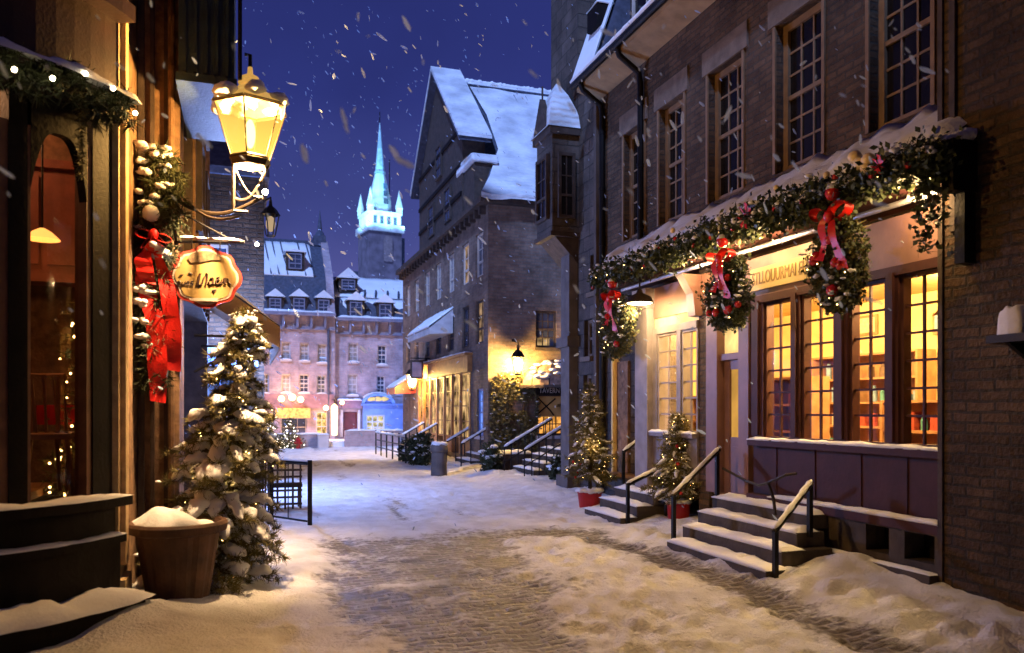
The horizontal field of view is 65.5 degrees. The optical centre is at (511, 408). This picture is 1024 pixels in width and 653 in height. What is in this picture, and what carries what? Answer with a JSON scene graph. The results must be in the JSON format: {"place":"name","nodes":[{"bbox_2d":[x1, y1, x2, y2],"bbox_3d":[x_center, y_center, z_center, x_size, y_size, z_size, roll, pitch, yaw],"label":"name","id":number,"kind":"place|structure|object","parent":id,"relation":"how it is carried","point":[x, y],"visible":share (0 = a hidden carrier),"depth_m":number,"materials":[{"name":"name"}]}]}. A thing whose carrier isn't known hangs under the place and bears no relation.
{"place":"outdoors","nodes":[
{"label":"outdoors","id":0,"kind":"place"},
{"bbox_2d":[236,0,550,276],"label":"sky","id":1,"kind":"structure","parent":0,"point":[338,64],"materials":[{"name":"blue"}]},
{"bbox_2d":[28,446,1023,652],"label":"road","id":2,"kind":"structure","parent":0,"point":[388,554],"depth_m":7.02,"materials":[{"name":"snow"}]},
{"bbox_2d":[0,0,155,652],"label":"corner shop","id":3,"kind":"structure","parent":2,"relation":"on","point":[59,570],"depth_m":5.48,"materials":[{"name":"black wood"}]},
{"bbox_2d":[31,144,60,242],"bbox_3d":[-3.737,-2.253,6.336,0.260,1.814,0.253,0,0,-19],"label":"pendant lamp","id":4,"kind":"object","parent":3,"relation":"hanging from","point":[42,235],"visible":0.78,"depth_m":6.33,"materials":[{"name":"glass"}]},
{"bbox_2d":[31,158,74,286],"bbox_3d":[-4.583,-1.600,6.694,2.110,1.040,0.280,0,0,-19],"label":"wall cabinet","id":5,"kind":"object","parent":3,"relation":"attached to","point":[52,264],"depth_m":6.80,"materials":[{"name":"wood"}]},
{"bbox_2d":[31,175,38,263],"bbox_3d":[-4.190,-1.605,6.718,0.350,0.750,0.023,0,0,-19],"label":"door","id":6,"kind":"structure","parent":5,"relation":"in","point":[35,182],"depth_m":6.76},
{"bbox_2d":[47,176,74,265],"bbox_3d":[-3.802,-1.605,6.849,0.350,0.750,0.023,0,0,-19],"label":"door","id":7,"kind":"structure","parent":5,"relation":"in","point":[60,191],"depth_m":6.82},
{"bbox_2d":[31,373,74,494],"bbox_3d":[-3.629,0.186,6.076,0.431,0.932,0.476,0,0,-42],"label":"cafe chair","id":8,"kind":"object","parent":3,"relation":"on","point":[57,435],"visible":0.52,"depth_m":6.26,"materials":[{"name":"brown wood"}]},
{"bbox_2d":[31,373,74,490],"bbox_3d":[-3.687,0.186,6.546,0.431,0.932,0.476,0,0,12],"label":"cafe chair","id":9,"kind":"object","parent":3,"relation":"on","point":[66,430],"visible":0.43,"depth_m":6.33,"materials":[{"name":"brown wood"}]},
{"bbox_2d":[36,405,74,483],"bbox_3d":[-3.761,0.307,6.750,0.480,0.685,0.480,0,0,-19],"label":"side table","id":10,"kind":"object","parent":3,"relation":"on","point":[50,413],"visible":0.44,"depth_m":6.54,"materials":[{"name":"brown wood"}]},
{"bbox_2d":[37,302,74,496],"bbox_3d":[-3.641,-0.102,6.568,0.577,1.691,0.600,0,0,7],"label":"christmas tree","id":11,"kind":"object","parent":3,"relation":"on","point":[68,396],"visible":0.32,"depth_m":6.51,"materials":[{"name":"green plant"}]},
{"bbox_2d":[0,32,144,180],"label":"evergreen garland","id":12,"kind":"object","parent":3,"relation":"attached to","point":[124,101],"visible":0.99,"depth_m":5.47,"materials":[{"name":"green plant"}]},
{"bbox_2d":[31,0,183,588],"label":"timber house","id":13,"kind":"structure","parent":2,"relation":"on","point":[145,431],"depth_m":7.08,"materials":[{"name":"wood"}]},
{"bbox_2d":[132,140,196,402],"bbox_3d":[-3.170,-1.227,7.116,0.679,2.356,0.430,0,0,-19],"label":"wall swag","id":14,"kind":"object","parent":13,"relation":"attached to","point":[156,320],"depth_m":7.04,"materials":[{"name":"fabric"}]},
{"bbox_2d":[169,214,244,308],"bbox_3d":[-2.806,-1.384,7.284,0.662,0.936,0.205,0,0,-4],"label":"hanging sign","id":15,"kind":"object","parent":13,"relation":"attached to","point":[207,277],"visible":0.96,"depth_m":7.26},
{"bbox_2d":[176,0,241,141],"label":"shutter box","id":16,"kind":"object","parent":13,"relation":"attached to","point":[206,46],"visible":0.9,"depth_m":6.90,"materials":[{"name":"paint"}]},
{"bbox_2d":[175,53,288,244],"bbox_3d":[-2.551,-2.327,7.032,1.179,1.623,0.694,0,0,1],"label":"street lantern","id":17,"kind":"object","parent":13,"relation":"attached to","point":[249,110],"visible":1,"depth_m":6.88,"materials":[{"name":"brown metal"}]},
{"bbox_2d":[129,506,227,599],"bbox_3d":[-2.749,1.236,6.562,0.772,0.887,0.770,0,0,-19],"label":"wooden planter","id":18,"kind":"object","parent":2,"relation":"on","point":[177,550],"visible":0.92,"depth_m":6.32,"materials":[{"name":"brown wood"}]},
{"bbox_2d":[132,301,290,594],"bbox_3d":[-2.739,0.473,7.259,1.430,2.908,1.429,0,0,-19],"label":"fir tree","id":19,"kind":"object","parent":2,"relation":"on","point":[227,452],"visible":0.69,"depth_m":7.08,"materials":[{"name":"green plant"}]},
{"bbox_2d":[184,123,279,490],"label":"cafe house","id":20,"kind":"structure","parent":2,"relation":"on","point":[197,170],"depth_m":10.37,"materials":[{"name":"stone"}]},
{"bbox_2d":[196,139,204,244],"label":"window","id":21,"kind":"structure","parent":20,"relation":"in","point":[200,152],"depth_m":8.95,"materials":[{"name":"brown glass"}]},
{"bbox_2d":[205,171,209,245],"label":"window","id":22,"kind":"structure","parent":20,"relation":"in","point":[207,186],"depth_m":10.38,"materials":[{"name":"brown glass"}]},
{"bbox_2d":[208,140,268,486],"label":"house","id":23,"kind":"structure","parent":2,"relation":"on","point":[248,255],"depth_m":16.10,"materials":[{"name":"brick"}]},
{"bbox_2d":[261,197,279,237],"bbox_3d":[-4.844,-3.832,15.973,0.388,0.838,0.500,0,0,-19],"label":"wall lantern","id":24,"kind":"object","parent":23,"relation":"attached to","point":[269,212],"depth_m":15.84,"materials":[{"name":"black metal"}]},
{"bbox_2d":[250,459,311,524],"bbox_3d":[-3.901,1.233,12.652,0.387,1.034,3.753,0,0,-31],"label":"terrace fence","id":25,"kind":"object","parent":2,"relation":"on","point":[308,463],"visible":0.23,"depth_m":11.28,"materials":[{"name":"black metal"}]},
{"bbox_2d":[267,463,302,510],"bbox_3d":[-3.754,1.270,13.139,0.550,0.860,0.534,0,0,-19],"label":"lattice chair","id":26,"kind":"object","parent":2,"relation":"on","point":[293,482],"visible":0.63,"depth_m":12.93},
{"bbox_2d":[375,430,406,462],"bbox_3d":[-4.013,1.225,26.106,0.101,0.950,4.955,0,0,-20],"label":"iron railing","id":27,"kind":"object","parent":2,"relation":"on","point":[392,434],"visible":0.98,"depth_m":26.01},
{"bbox_2d":[430,441,447,475],"bbox_3d":[-1.795,1.265,19.570,0.460,0.970,0.454,0,0,-19],"label":"round top bin","id":28,"kind":"object","parent":2,"relation":"on","point":[438,450],"visible":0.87,"depth_m":19.40,"materials":[{"name":"metal"}]},
{"bbox_2d":[477,439,503,470],"bbox_3d":[-0.510,1.263,19.552,0.681,1.047,0.696,0,0,27],"label":"shrub","id":29,"kind":"object","parent":2,"relation":"on","point":[491,455],"visible":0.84,"depth_m":19.43,"materials":[{"name":"green plant"}]},
{"bbox_2d":[575,487,603,507],"bbox_3d":[1.283,1.485,13.096,0.489,0.390,0.497,0,0,-19],"label":"red pot","id":30,"kind":"object","parent":2,"relation":"on","point":[587,497],"visible":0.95,"depth_m":12.93,"materials":[{"name":"paint"}]},
{"bbox_2d":[562,381,619,488],"bbox_3d":[1.311,0.461,13.170,0.983,1.938,1.020,0,0,27],"label":"christmas tree","id":31,"kind":"object","parent":30,"relation":"in","point":[587,455],"visible":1,"depth_m":13.11,"materials":[{"name":"green plant"}]},
{"bbox_2d":[625,466,663,523],"bbox_3d":[1.972,1.242,11.351,0.777,1.016,0.067,0,0,-19],"label":"handrail","id":32,"kind":"object","parent":2,"relation":"on","point":[644,475],"visible":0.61,"depth_m":11.23,"materials":[{"name":"black metal"}]},
{"bbox_2d":[665,498,691,518],"bbox_3d":[2.304,1.460,11.024,0.397,0.441,0.392,0,0,-19],"label":"red pot","id":33,"kind":"object","parent":2,"relation":"on","point":[683,507],"visible":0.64,"depth_m":10.87,"materials":[{"name":"ceramic"}]},
{"bbox_2d":[638,411,701,505],"bbox_3d":[2.277,0.704,11.135,1.011,1.361,1.050,0,0,9],"label":"christmas tree","id":34,"kind":"object","parent":33,"relation":"in","point":[673,474],"visible":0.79,"depth_m":11.01,"materials":[{"name":"green plant"}]},
{"label":"ground","id":35,"kind":"structure","parent":0,"visible":0},
{"bbox_2d":[278,417,305,448],"bbox_3d":[-9.091,1.158,32.885,1.503,1.741,1.479,0,0,32],"label":"christmas tree","id":36,"kind":"object","parent":35,"relation":"on","point":[292,436],"visible":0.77,"depth_m":32.69,"materials":[{"name":"green plant"}]},
{"bbox_2d":[264,212,335,438],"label":"mansard house","id":37,"kind":"structure","parent":35,"relation":"on","point":[299,305],"depth_m":36.64,"materials":[{"name":"brick"}]},
{"bbox_2d":[280,374,291,393],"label":"window","id":38,"kind":"structure","parent":37,"relation":"in","point":[285,378],"depth_m":36.32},
{"bbox_2d":[281,418,306,432],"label":"window","id":39,"kind":"structure","parent":37,"relation":"in","point":[302,422],"depth_m":36.51,"materials":[{"name":"white glass"}]},
{"bbox_2d":[289,253,301,268],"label":"window","id":40,"kind":"structure","parent":37,"relation":"in","point":[295,259],"depth_m":37.46,"materials":[{"name":"blue glass"}]},
{"bbox_2d":[298,374,309,393],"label":"window","id":41,"kind":"structure","parent":37,"relation":"in","point":[303,378],"depth_m":36.58,"materials":[{"name":"white glass"}]},
{"bbox_2d":[316,344,326,363],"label":"window","id":42,"kind":"structure","parent":37,"relation":"in","point":[322,348],"depth_m":36.85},
{"bbox_2d":[316,412,326,432],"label":"window","id":43,"kind":"structure","parent":37,"relation":"in","point":[321,417],"depth_m":36.78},
{"bbox_2d":[331,399,337,435],"bbox_3d":[-8.175,0.403,36.579,0.300,1.678,0.623,0,0,-19],"label":"tall lamp","id":44,"kind":"object","parent":37,"relation":"attached to","point":[334,413],"visible":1,"depth_m":36.31,"materials":[{"name":"white glass"}]},
{"bbox_2d":[274,428,402,447],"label":"terrace wall","id":45,"kind":"structure","parent":35,"relation":"on","point":[358,437],"depth_m":34.31,"materials":[{"name":"brick"}]},
{"bbox_2d":[333,267,402,438],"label":"mansard house","id":46,"kind":"structure","parent":35,"relation":"on","point":[369,342],"depth_m":37.72,"materials":[{"name":"brick"}]},
{"bbox_2d":[343,412,356,436],"bbox_3d":[-7.656,0.738,37.585,0.638,1.145,0.070,0,0,-19],"label":"door","id":47,"kind":"structure","parent":46,"relation":"in","point":[349,418],"depth_m":37.54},
{"bbox_2d":[346,374,358,396],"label":"window","id":48,"kind":"structure","parent":46,"relation":"in","point":[351,378],"depth_m":37.57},
{"bbox_2d":[347,343,359,363],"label":"window","id":49,"kind":"structure","parent":46,"relation":"in","point":[352,347],"depth_m":37.59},
{"bbox_2d":[366,415,383,428],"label":"window","id":50,"kind":"structure","parent":46,"relation":"in","point":[372,421],"depth_m":37.62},
{"bbox_2d":[376,345,387,365],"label":"window","id":51,"kind":"structure","parent":46,"relation":"in","point":[381,349],"depth_m":38.02,"materials":[{"name":"white glass"}]},
{"bbox_2d":[353,112,404,279],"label":"church","id":52,"kind":"structure","parent":35,"relation":"on","point":[381,242],"depth_m":98.58,"materials":[{"name":"stone"}]},
{"bbox_2d":[384,235,392,261],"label":"blind window","id":53,"kind":"structure","parent":52,"relation":"in","point":[388,243],"depth_m":98.12,"materials":[{"name":"stone"}]},
{"bbox_2d":[405,432,434,465],"bbox_3d":[-2.611,1.254,23.169,1.053,1.206,1.025,0,0,-19],"label":"shrub","id":54,"kind":"object","parent":35,"relation":"on","point":[420,442],"visible":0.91,"depth_m":22.94,"materials":[{"name":"green plant"}]},
{"bbox_2d":[446,426,485,465],"bbox_3d":[-1.217,1.126,22.149,0.881,1.348,1.688,0,0,-19],"label":"stoop","id":55,"kind":"object","parent":35,"relation":"on","point":[471,457],"visible":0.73,"depth_m":21.94,"materials":[{"name":"stone"}]},
{"bbox_2d":[386,66,560,457],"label":"tavern house","id":56,"kind":"structure","parent":35,"relation":"on","point":[479,272],"depth_m":23.69,"materials":[{"name":"grey brick"}]},
{"bbox_2d":[410,358,429,378],"bbox_3d":[-3.188,-1.403,27.649,0.690,0.739,0.050,0,0,-19],"label":"hanging board","id":57,"kind":"object","parent":56,"relation":"attached to","point":[416,369],"visible":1,"depth_m":27.58,"materials":[{"name":"wood"}]},
{"bbox_2d":[419,380,422,431],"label":"shop window","id":58,"kind":"structure","parent":56,"relation":"in","point":[420,381],"depth_m":29.30,"materials":[{"name":"yellow glass"}]},
{"bbox_2d":[425,379,428,432],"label":"shop window","id":59,"kind":"structure","parent":56,"relation":"in","point":[426,380],"depth_m":28.35,"materials":[{"name":"yellow glass"}]},
{"bbox_2d":[428,202,434,238],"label":"window","id":60,"kind":"structure","parent":56,"relation":"in","point":[431,209],"depth_m":27.33,"materials":[{"name":"blue glass"}]},
{"bbox_2d":[431,378,435,434],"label":"shop window","id":61,"kind":"structure","parent":56,"relation":"in","point":[433,380],"depth_m":27.46,"materials":[{"name":"yellow glass"}]},
{"bbox_2d":[435,141,442,181],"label":"window","id":62,"kind":"structure","parent":56,"relation":"in","point":[439,162],"depth_m":26.21,"materials":[{"name":"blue glass"}]},
{"bbox_2d":[438,377,442,435],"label":"shop window","id":63,"kind":"structure","parent":56,"relation":"in","point":[440,379],"depth_m":26.48,"materials":[{"name":"yellow glass"}]},
{"bbox_2d":[443,184,451,224],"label":"window","id":64,"kind":"structure","parent":56,"relation":"in","point":[447,192],"depth_m":25.16,"materials":[{"name":"blue glass"}]},
{"bbox_2d":[445,375,450,436],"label":"shop window","id":65,"kind":"structure","parent":56,"relation":"in","point":[447,378],"depth_m":25.46,"materials":[{"name":"yellow glass"}]},
{"bbox_2d":[453,374,458,437],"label":"shop window","id":66,"kind":"structure","parent":56,"relation":"in","point":[455,377],"depth_m":24.51,"materials":[{"name":"yellow glass"}]},
{"bbox_2d":[461,373,468,438],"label":"shop window","id":67,"kind":"structure","parent":56,"relation":"in","point":[464,376],"depth_m":23.52,"materials":[{"name":"yellow glass"}]},
{"bbox_2d":[464,243,468,284],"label":"window","id":68,"kind":"structure","parent":56,"relation":"in","point":[466,248],"depth_m":23.60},
{"bbox_2d":[464,306,468,347],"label":"window","id":69,"kind":"structure","parent":56,"relation":"in","point":[466,310],"depth_m":23.60,"materials":[{"name":"blue glass"}]},
{"bbox_2d":[474,389,483,439],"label":"window","id":70,"kind":"structure","parent":56,"relation":"in","point":[480,390],"depth_m":22.12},
{"bbox_2d":[477,232,482,277],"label":"window","id":71,"kind":"structure","parent":56,"relation":"in","point":[480,237],"depth_m":22.22,"materials":[{"name":"blue glass"}]},
{"bbox_2d":[477,300,482,343],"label":"window","id":72,"kind":"structure","parent":56,"relation":"in","point":[480,303],"depth_m":22.22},
{"bbox_2d":[486,371,541,452],"bbox_3d":[0.066,0.338,21.404,1.608,2.725,0.417,0,0,-19],"label":"ivy","id":73,"kind":"object","parent":56,"relation":"attached to","point":[500,383],"visible":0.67,"depth_m":21.33,"materials":[{"name":"green plant"}]},
{"bbox_2d":[511,339,524,375],"bbox_3d":[0.169,-1.377,21.149,0.387,1.004,0.627,0,0,4],"label":"wall lantern","id":74,"kind":"object","parent":56,"relation":"attached to","point":[517,354],"depth_m":20.98,"materials":[{"name":"glass"}]},
{"bbox_2d":[534,311,558,350],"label":"window","id":75,"kind":"structure","parent":56,"relation":"in","point":[545,320],"depth_m":21.83,"materials":[{"name":"blue glass"}]},
{"bbox_2d":[535,395,560,438],"bbox_3d":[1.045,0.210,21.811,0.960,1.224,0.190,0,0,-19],"label":"door","id":76,"kind":"structure","parent":56,"relation":"in","point":[550,405],"depth_m":21.84,"materials":[{"name":"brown wood"}]},
{"bbox_2d":[498,449,530,469],"bbox_3d":[-0.019,1.405,20.045,0.990,0.790,0.728,0,0,-19],"label":"stone trough","id":77,"kind":"object","parent":35,"relation":"on","point":[514,459],"visible":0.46,"depth_m":19.71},
{"bbox_2d":[504,417,560,475],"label":"tavern stairs","id":78,"kind":"structure","parent":35,"relation":"on","point":[535,464],"depth_m":18.74,"materials":[{"name":"stone"}]},
{"bbox_2d":[544,452,560,479],"bbox_3d":[1.122,1.339,17.244,0.841,0.905,0.730,0,0,22],"label":"shrub","id":79,"kind":"object","parent":35,"relation":"on","point":[554,467],"visible":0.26,"depth_m":17.14,"materials":[{"name":"green plant"}]},
{"bbox_2d":[531,0,629,487],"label":"stone house","id":80,"kind":"structure","parent":35,"relation":"on","point":[583,32],"depth_m":15.33,"materials":[{"name":"stone"}]},
{"bbox_2d":[535,154,548,225],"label":"window","id":81,"kind":"structure","parent":80,"relation":"in","point":[542,165],"depth_m":15.57,"materials":[{"name":"black glass"}]},
{"bbox_2d":[557,151,575,218],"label":"window","id":82,"kind":"structure","parent":80,"relation":"in","point":[566,161],"depth_m":15.23,"materials":[{"name":"black glass"}]},
{"bbox_2d":[580,320,592,361],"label":"window","id":83,"kind":"structure","parent":80,"relation":"in","point":[588,358],"depth_m":15.10,"materials":[{"name":"stone"}]},
{"bbox_2d":[584,484,685,523],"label":"side steps","id":84,"kind":"structure","parent":35,"relation":"on","point":[613,508],"depth_m":11.68,"materials":[{"name":"stone"}]},
{"bbox_2d":[666,492,832,578],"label":"entrance steps","id":85,"kind":"structure","parent":35,"relation":"on","point":[729,527],"depth_m":8.51,"materials":[{"name":"stone"}]},
{"bbox_2d":[671,447,796,538],"bbox_3d":[2.456,1.109,9.001,0.777,1.282,1.593,0,0,-19],"label":"handrail","id":86,"kind":"object","parent":85,"relation":"on","point":[685,482],"visible":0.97,"depth_m":9.50,"materials":[{"name":"black metal"}]},
{"bbox_2d":[772,479,813,577],"bbox_3d":[2.753,1.230,7.792,0.731,1.040,0.065,0,0,-42],"label":"handrail","id":87,"kind":"object","parent":85,"relation":"on","point":[805,489],"visible":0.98,"depth_m":7.73,"materials":[{"name":"black metal"}]},
{"bbox_2d":[570,0,977,584],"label":"brick shop","id":88,"kind":"structure","parent":35,"relation":"on","point":[707,107],"depth_m":9.62,"materials":[{"name":"brown brick"}]},
{"bbox_2d":[616,361,629,480],"bbox_3d":[1.864,0.200,13.595,0.048,2.000,0.581,0,0,-19],"label":"side door","id":89,"kind":"structure","parent":88,"relation":"in","point":[623,368],"depth_m":13.46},
{"bbox_2d":[619,97,647,241],"bbox_3d":[2.089,-3.920,13.229,0.200,2.140,0.971,0,0,-19],"label":"window","id":90,"kind":"structure","parent":88,"relation":"in","point":[628,121],"depth_m":13.45,"materials":[{"name":"black glass"}]},
{"bbox_2d":[625,273,653,305],"bbox_3d":[1.838,-1.771,11.474,0.410,0.558,0.406,0,0,-19],"label":"dish lamp","id":91,"kind":"object","parent":88,"relation":"hanging from","point":[639,297],"visible":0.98,"depth_m":11.36,"materials":[{"name":"brown metal"}]},
{"bbox_2d":[658,332,675,429],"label":"shop window","id":92,"kind":"structure","parent":88,"relation":"in","point":[660,337],"depth_m":11.78,"materials":[{"name":"grey paint"}]},
{"bbox_2d":[654,65,688,225],"bbox_3d":[2.480,-3.920,12.073,0.200,2.140,0.989,0,0,-19],"label":"window","id":93,"kind":"structure","parent":88,"relation":"in","point":[675,116],"depth_m":12.18,"materials":[{"name":"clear glass"}]},
{"bbox_2d":[682,328,698,433],"bbox_3d":[2.476,-0.379,10.978,0.070,1.438,0.415,0,0,-19],"label":"shop window","id":94,"kind":"structure","parent":88,"relation":"in","point":[684,332],"depth_m":10.97,"materials":[{"name":"grey paint"}]},
{"bbox_2d":[702,19,748,204],"bbox_3d":[2.933,-3.920,10.735,0.200,2.140,1.052,0,0,-19],"label":"window","id":95,"kind":"structure","parent":88,"relation":"in","point":[730,82],"depth_m":10.83,"materials":[{"name":"brown glass"}]},
{"bbox_2d":[724,360,737,493],"bbox_3d":[2.815,0.231,10.053,0.120,1.698,0.481,0,0,-19],"label":"door","id":96,"kind":"structure","parent":88,"relation":"in","point":[730,366],"depth_m":10.16,"materials":[{"name":"paint"}]},
{"bbox_2d":[585,124,962,295],"bbox_3d":[2.442,-1.821,9.670,0.659,1.194,6.981,0,0,-19],"label":"evergreen garland","id":97,"kind":"object","parent":88,"relation":"attached to","point":[866,177],"visible":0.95,"depth_m":7.84,"materials":[{"name":"green plant"}]},
{"bbox_2d":[595,278,641,360],"bbox_3d":[1.559,-1.401,12.072,0.445,1.363,1.220,0,0,-19],"label":"hanging swag","id":98,"kind":"object","parent":97,"relation":"hanging from","point":[614,313],"visible":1,"depth_m":11.92,"materials":[{"name":"green plant"}]},
{"bbox_2d":[695,234,756,335],"bbox_3d":[2.515,-1.471,9.309,0.444,1.227,0.927,0,0,-19],"label":"hanging swag","id":99,"kind":"object","parent":97,"relation":"hanging from","point":[727,284],"visible":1,"depth_m":9.17,"materials":[{"name":"green plant"}]},
{"bbox_2d":[798,184,871,319],"bbox_3d":[3.086,-1.502,7.568,0.455,1.336,0.833,0,0,-19],"label":"hanging swag","id":100,"kind":"object","parent":97,"relation":"hanging from","point":[842,269],"visible":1,"depth_m":7.46,"materials":[{"name":"green plant"}]},
{"bbox_2d":[765,298,789,438],"bbox_3d":[3.092,-0.445,9.159,0.070,1.606,0.496,0,0,-19],"label":"shop window","id":101,"kind":"structure","parent":88,"relation":"in","point":[768,305],"depth_m":9.35,"materials":[{"name":"purple paint"}]},
{"bbox_2d":[750,254,811,291],"bbox_3d":[3.047,-1.530,9.020,0.038,0.260,1.122,0,0,-19],"label":"fascia sign","id":102,"kind":"object","parent":88,"relation":"attached to","point":[776,274],"visible":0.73,"depth_m":9.03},
{"bbox_2d":[768,0,825,174],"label":"window","id":103,"kind":"structure","parent":88,"relation":"in","point":[804,38],"depth_m":9.43,"materials":[{"name":"brown glass"}]},
{"bbox_2d":[774,376,829,438],"bbox_3d":[3.615,0.340,10.092,0.320,1.480,0.800,0,0,-19],"label":"display shelf","id":104,"kind":"object","parent":88,"relation":"on","point":[815,409],"visible":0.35,"depth_m":9.76,"materials":[{"name":"brown wood"}]},
{"bbox_2d":[802,293,833,440],"bbox_3d":[3.307,-0.445,8.524,0.070,1.606,0.525,0,0,-19],"label":"shop window","id":105,"kind":"structure","parent":88,"relation":"in","point":[805,299],"depth_m":8.73,"materials":[{"name":"purple paint"}]},
{"bbox_2d":[850,279,884,443],"bbox_3d":[3.535,-0.445,7.848,0.070,1.606,0.495,0,0,-19],"label":"shop window","id":106,"kind":"structure","parent":88,"relation":"in","point":[854,364],"depth_m":7.94,"materials":[{"name":"purple paint"}]},
{"bbox_2d":[860,314,877,335],"bbox_3d":[5.323,-1.250,11.937,0.031,0.300,0.400,0,0,-19],"label":"framed picture","id":107,"kind":"object","parent":88,"relation":"attached to","point":[864,325],"visible":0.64,"depth_m":11.92,"materials":[{"name":"yellow wood"}]},
{"bbox_2d":[812,349,935,441],"bbox_3d":[5.205,0.140,11.633,0.320,1.880,2.100,0,0,-19],"label":"display shelf","id":108,"kind":"object","parent":88,"relation":"on","point":[916,374],"visible":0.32,"depth_m":11.61,"materials":[{"name":"brown wood"}]},
{"bbox_2d":[865,0,935,134],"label":"window","id":109,"kind":"structure","parent":88,"relation":"in","point":[906,28],"depth_m":8.00,"materials":[{"name":"brown glass"}]},
{"bbox_2d":[880,400,936,444],"bbox_3d":[4.758,0.490,9.212,0.320,1.180,1.000,0,0,-19],"label":"display shelf","id":110,"kind":"object","parent":88,"relation":"on","point":[916,435],"visible":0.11,"depth_m":9.40,"materials":[{"name":"brown wood"}]},
{"bbox_2d":[901,268,936,446],"bbox_3d":[3.744,-0.445,7.231,0.070,1.606,0.480,0,0,-19],"label":"shop window","id":111,"kind":"structure","parent":88,"relation":"in","point":[905,305],"depth_m":7.42,"materials":[{"name":"purple paint"}]},
{"bbox_2d":[937,0,1023,611],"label":"brick pier","id":112,"kind":"structure","parent":35,"relation":"on","point":[980,381],"depth_m":6.48,"materials":[{"name":"brick"}]},
{"bbox_2d":[986,304,1023,358],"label":"wall shelf","id":113,"kind":"object","parent":112,"relation":"attached to","point":[1010,329],"depth_m":6.02,"materials":[{"name":"black metal"}]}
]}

